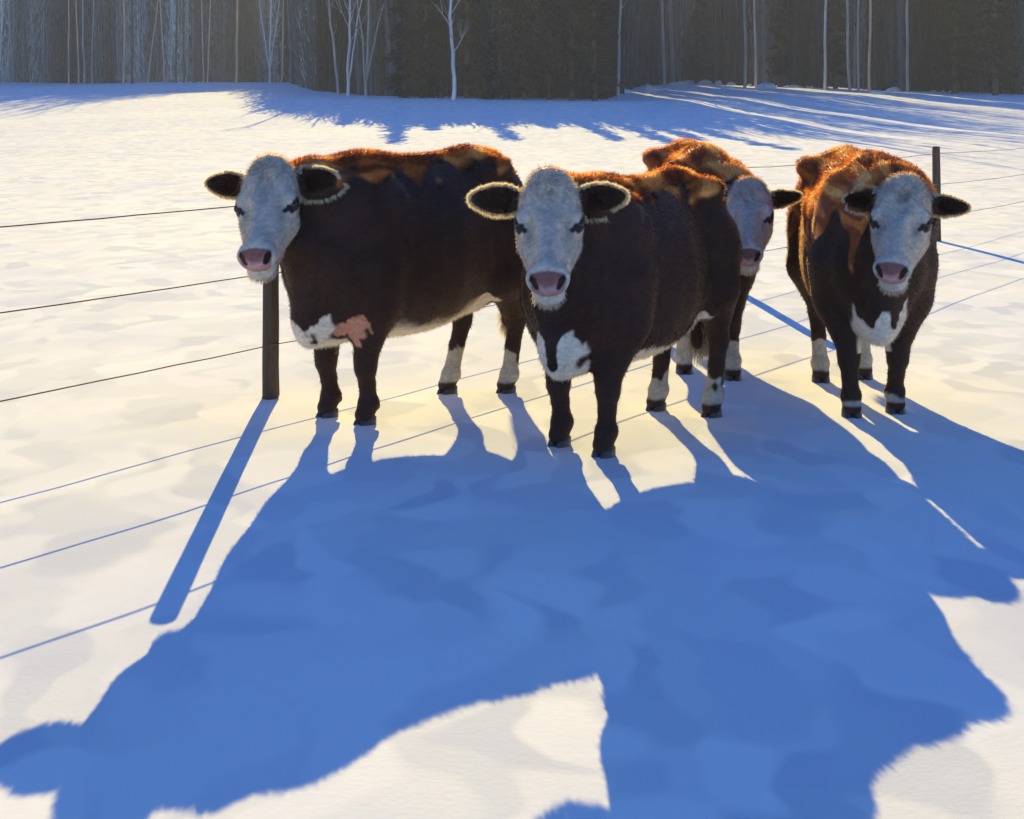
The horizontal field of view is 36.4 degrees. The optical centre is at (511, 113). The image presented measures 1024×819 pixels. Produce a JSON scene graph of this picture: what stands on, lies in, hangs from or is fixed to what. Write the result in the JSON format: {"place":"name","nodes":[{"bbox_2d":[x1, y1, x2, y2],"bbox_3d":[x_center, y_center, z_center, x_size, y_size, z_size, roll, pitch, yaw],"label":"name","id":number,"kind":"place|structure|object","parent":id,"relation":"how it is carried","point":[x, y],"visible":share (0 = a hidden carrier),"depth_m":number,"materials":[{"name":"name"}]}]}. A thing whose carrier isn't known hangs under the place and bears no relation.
{"place":"outdoors","nodes":[
{"label":"outdoors","id":0,"kind":"place"},
{"bbox_2d":[0,79,1023,818],"bbox_3d":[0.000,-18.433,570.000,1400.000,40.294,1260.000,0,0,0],"label":"snow ground","id":1,"kind":"structure","parent":0,"point":[780,587],"depth_m":6.43,"materials":[{"name":"white snow"}]},
{"bbox_2d":[68,0,69,84],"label":"bare tree","id":2,"kind":"object","parent":1,"relation":"on","point":[68,45],"visible":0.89,"depth_m":205.61,"materials":[{"name":"grey plant"}]},
{"bbox_2d":[73,0,78,84],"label":"bare tree","id":3,"kind":"object","parent":1,"relation":"on","point":[77,41],"visible":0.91,"depth_m":203.83,"materials":[{"name":"grey plant"}]},
{"bbox_2d":[82,0,84,84],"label":"bare tree","id":4,"kind":"object","parent":1,"relation":"on","point":[83,42],"visible":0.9,"depth_m":205.64,"materials":[{"name":"grey plant"}]},
{"bbox_2d":[91,0,93,84],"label":"bare tree","id":5,"kind":"object","parent":1,"relation":"on","point":[92,46],"visible":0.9,"depth_m":205.62,"materials":[{"name":"grey plant"}]},
{"bbox_2d":[122,0,125,83],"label":"bare tree","id":6,"kind":"object","parent":1,"relation":"on","point":[124,47],"visible":0.91,"depth_m":203.75,"materials":[{"name":"grey plant"}]},
{"bbox_2d":[130,0,135,82],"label":"bare tree","id":7,"kind":"object","parent":1,"relation":"on","point":[132,52],"visible":0.9,"depth_m":205.63,"materials":[{"name":"grey plant"}]},
{"bbox_2d":[147,0,158,82],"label":"bare tree","id":8,"kind":"object","parent":1,"relation":"on","point":[156,11],"visible":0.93,"depth_m":205.72,"materials":[{"name":"grey plant"}]},
{"bbox_2d":[159,0,164,82],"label":"bare tree","id":9,"kind":"object","parent":1,"relation":"on","point":[162,42],"visible":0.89,"depth_m":205.72,"materials":[{"name":"grey plant"}]},
{"bbox_2d":[174,0,180,82],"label":"bare tree","id":10,"kind":"object","parent":1,"relation":"on","point":[176,35],"visible":0.92,"depth_m":205.63,"materials":[{"name":"grey plant"}]},
{"bbox_2d":[182,0,184,82],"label":"bare tree","id":11,"kind":"object","parent":1,"relation":"on","point":[183,42],"visible":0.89,"depth_m":205.58,"materials":[{"name":"grey plant"}]},
{"bbox_2d":[186,0,196,82],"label":"bare tree","id":12,"kind":"object","parent":1,"relation":"on","point":[195,42],"visible":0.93,"depth_m":205.84,"materials":[{"name":"grey plant"}]},
{"bbox_2d":[201,0,209,82],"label":"bare tree","id":13,"kind":"object","parent":1,"relation":"on","point":[202,39],"visible":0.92,"depth_m":205.74,"materials":[{"name":"grey plant"}]},
{"bbox_2d":[207,0,214,82],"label":"bare tree","id":14,"kind":"object","parent":1,"relation":"on","point":[209,41],"visible":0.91,"depth_m":205.70,"materials":[{"name":"grey plant"}]},
{"bbox_2d":[235,0,237,82],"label":"bare tree","id":15,"kind":"object","parent":1,"relation":"on","point":[236,74],"visible":0.89,"depth_m":203.65,"materials":[{"name":"grey plant"}]},
{"bbox_2d":[259,0,284,82],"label":"bare tree","id":16,"kind":"object","parent":1,"relation":"on","point":[270,54],"visible":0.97,"depth_m":205.69,"materials":[{"name":"grey plant"}]},
{"bbox_2d":[280,0,283,82],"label":"bare tree","id":17,"kind":"object","parent":1,"relation":"on","point":[282,40],"visible":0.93,"depth_m":205.71,"materials":[{"name":"grey plant"}]},
{"bbox_2d":[314,0,333,85],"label":"evergreen tree","id":18,"kind":"object","parent":1,"relation":"on","point":[322,66],"visible":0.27,"depth_m":142.97,"materials":[{"name":"green plant"}]},
{"bbox_2d":[321,0,339,94],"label":"bare tree","id":19,"kind":"object","parent":1,"relation":"on","point":[334,52],"visible":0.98,"depth_m":130.85,"materials":[{"name":"grey plant"}]},
{"bbox_2d":[327,0,367,95],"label":"bare tree","id":20,"kind":"object","parent":1,"relation":"on","point":[348,73],"visible":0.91,"depth_m":127.69,"materials":[{"name":"grey plant"}]},
{"bbox_2d":[202,142,525,425],"bbox_3d":[-0.733,0.939,8.814,0.808,1.546,2.427,0,0,40],"label":"cow","id":21,"kind":"object","parent":1,"relation":"on","point":[369,250],"visible":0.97,"depth_m":8.43},
{"bbox_2d":[345,0,383,96],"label":"bare tree","id":22,"kind":"object","parent":1,"relation":"on","point":[366,67],"visible":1,"depth_m":122.77,"materials":[{"name":"grey plant"}]},
{"bbox_2d":[380,0,422,97],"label":"evergreen tree","id":23,"kind":"object","parent":1,"relation":"on","point":[402,27],"visible":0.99,"depth_m":114.56,"materials":[{"name":"green plant"}]},
{"bbox_2d":[405,0,447,97],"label":"evergreen tree","id":24,"kind":"object","parent":1,"relation":"on","point":[426,57],"visible":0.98,"depth_m":114.50,"materials":[{"name":"green plant"}]},
{"bbox_2d":[432,0,468,99],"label":"bare tree","id":25,"kind":"object","parent":1,"relation":"on","point":[454,87],"visible":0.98,"depth_m":111.15,"materials":[{"name":"grey plant"}]},
{"bbox_2d":[446,0,487,97],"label":"evergreen tree","id":26,"kind":"object","parent":1,"relation":"on","point":[467,78],"visible":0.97,"depth_m":113.77,"materials":[{"name":"green plant"}]},
{"bbox_2d":[476,0,522,99],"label":"evergreen tree","id":27,"kind":"object","parent":1,"relation":"on","point":[496,43],"visible":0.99,"depth_m":112.07,"materials":[{"name":"green plant"}]},
{"bbox_2d":[0,0,1023,99],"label":"woodland","id":28,"kind":"object","parent":1,"relation":"on","point":[381,71],"visible":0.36,"depth_m":167.31,"materials":[{"name":"brown plant"}]},
{"bbox_2d":[0,0,1023,98],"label":"brushwood","id":29,"kind":"object","parent":1,"relation":"on","point":[886,26],"visible":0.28,"depth_m":192.37,"materials":[{"name":"brown plant"}]},
{"bbox_2d":[0,146,1023,401],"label":"wire fence","id":30,"kind":"object","parent":1,"relation":"on","point":[270,360],"visible":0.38,"depth_m":9.24,"materials":[{"name":"brown wood"}]},
{"bbox_2d":[504,0,545,99],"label":"evergreen tree","id":31,"kind":"object","parent":1,"relation":"on","point":[525,48],"visible":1,"depth_m":111.85,"materials":[{"name":"green plant"}]},
{"bbox_2d":[548,0,594,100],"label":"evergreen tree","id":32,"kind":"object","parent":1,"relation":"on","point":[570,12],"visible":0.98,"depth_m":110.31,"materials":[{"name":"green plant"}]},
{"bbox_2d":[567,0,626,100],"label":"evergreen tree","id":33,"kind":"object","parent":1,"relation":"on","point":[594,26],"visible":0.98,"depth_m":110.29,"materials":[{"name":"green plant"}]},
{"bbox_2d":[466,163,742,458],"bbox_3d":[0.509,0.973,8.091,0.756,1.478,2.205,0,0,33],"label":"cow","id":34,"kind":"object","parent":1,"relation":"on","point":[618,274],"visible":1,"depth_m":7.69},
{"bbox_2d":[616,0,627,97],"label":"bare tree","id":35,"kind":"object","parent":1,"relation":"on","point":[618,51],"visible":0.91,"depth_m":120.26,"materials":[{"name":"grey plant"}]},
{"bbox_2d":[645,87,656,91],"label":"snow clump","id":36,"kind":"object","parent":1,"relation":"on","point":[650,89],"visible":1,"depth_m":140.59,"materials":[{"name":"white snow"}]},
{"bbox_2d":[658,0,665,86],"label":"bare tree","id":37,"kind":"object","parent":1,"relation":"on","point":[663,47],"visible":0.91,"depth_m":159.25,"materials":[{"name":"grey plant"}]},
{"bbox_2d":[675,81,687,84],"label":"snow clump","id":38,"kind":"object","parent":1,"relation":"on","point":[681,83],"visible":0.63,"depth_m":183.17,"materials":[{"name":"white snow"}]},
{"bbox_2d":[698,80,712,84],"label":"snow clump","id":39,"kind":"object","parent":1,"relation":"on","point":[709,82],"visible":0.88,"depth_m":191.69,"materials":[{"name":"white snow"}]},
{"bbox_2d":[641,137,803,380],"bbox_3d":[1.339,0.935,10.444,0.906,1.553,2.663,0,0,-1],"label":"cow","id":40,"kind":"object","parent":1,"relation":"on","point":[753,202],"visible":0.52,"depth_m":9.78},
{"bbox_2d":[720,86,734,88],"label":"snow clump","id":41,"kind":"object","parent":1,"relation":"on","point":[728,87],"visible":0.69,"depth_m":147.73,"materials":[{"name":"white snow"}]},
{"bbox_2d":[743,0,746,87],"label":"bare tree","id":42,"kind":"object","parent":1,"relation":"on","point":[745,47],"visible":0.86,"depth_m":153.13,"materials":[{"name":"grey plant"}]},
{"bbox_2d":[754,0,756,86],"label":"bare tree","id":43,"kind":"object","parent":1,"relation":"on","point":[755,41],"visible":0.88,"depth_m":159.95,"materials":[{"name":"grey plant"}]},
{"bbox_2d":[755,82,776,87],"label":"snow clump","id":44,"kind":"object","parent":1,"relation":"on","point":[766,85],"visible":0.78,"depth_m":147.51,"materials":[{"name":"white snow"}]},
{"bbox_2d":[765,0,799,86],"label":"evergreen tree","id":45,"kind":"object","parent":1,"relation":"on","point":[781,56],"visible":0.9,"depth_m":159.06,"materials":[{"name":"green plant"}]},
{"bbox_2d":[782,85,800,87],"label":"snow clump","id":46,"kind":"object","parent":1,"relation":"on","point":[793,86],"visible":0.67,"depth_m":148.24,"materials":[{"name":"white snow"}]},
{"bbox_2d":[823,0,826,89],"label":"bare tree","id":47,"kind":"object","parent":1,"relation":"on","point":[825,50],"visible":0.88,"depth_m":137.57,"materials":[{"name":"grey plant"}]},
{"bbox_2d":[816,0,853,88],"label":"evergreen tree","id":48,"kind":"object","parent":1,"relation":"on","point":[836,56],"visible":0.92,"depth_m":142.87,"materials":[{"name":"green plant"}]},
{"bbox_2d":[846,0,851,90],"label":"bare tree","id":49,"kind":"object","parent":1,"relation":"on","point":[847,48],"visible":0.88,"depth_m":133.96,"materials":[{"name":"grey plant"}]},
{"bbox_2d":[857,0,859,90],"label":"bare tree","id":50,"kind":"object","parent":1,"relation":"on","point":[858,61],"visible":0.86,"depth_m":132.98,"materials":[{"name":"grey plant"}]},
{"bbox_2d":[868,0,871,92],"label":"bare tree","id":51,"kind":"object","parent":1,"relation":"on","point":[869,46],"visible":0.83,"depth_m":127.14,"materials":[{"name":"grey plant"}]},
{"bbox_2d":[871,91,885,93],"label":"snow clump","id":52,"kind":"object","parent":1,"relation":"on","point":[876,92],"visible":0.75,"depth_m":121.93,"materials":[{"name":"white snow"}]},
{"bbox_2d":[785,144,972,418],"bbox_3d":[2.094,0.945,9.114,0.832,1.534,2.435,0,0,3],"label":"cow","id":53,"kind":"object","parent":1,"relation":"on","point":[862,257],"visible":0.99,"depth_m":8.62},
{"bbox_2d":[885,87,900,91],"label":"snow clump","id":54,"kind":"object","parent":1,"relation":"on","point":[894,89],"visible":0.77,"depth_m":130.16,"materials":[{"name":"white snow"}]},
{"bbox_2d":[906,0,908,91],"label":"bare tree","id":55,"kind":"object","parent":1,"relation":"on","point":[907,48],"visible":0.86,"depth_m":126.83,"materials":[{"name":"grey plant"}]},
{"bbox_2d":[924,0,986,93],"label":"evergreen tree","id":56,"kind":"object","parent":1,"relation":"on","point":[948,57],"visible":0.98,"depth_m":121.19,"materials":[{"name":"green plant"}]}
]}

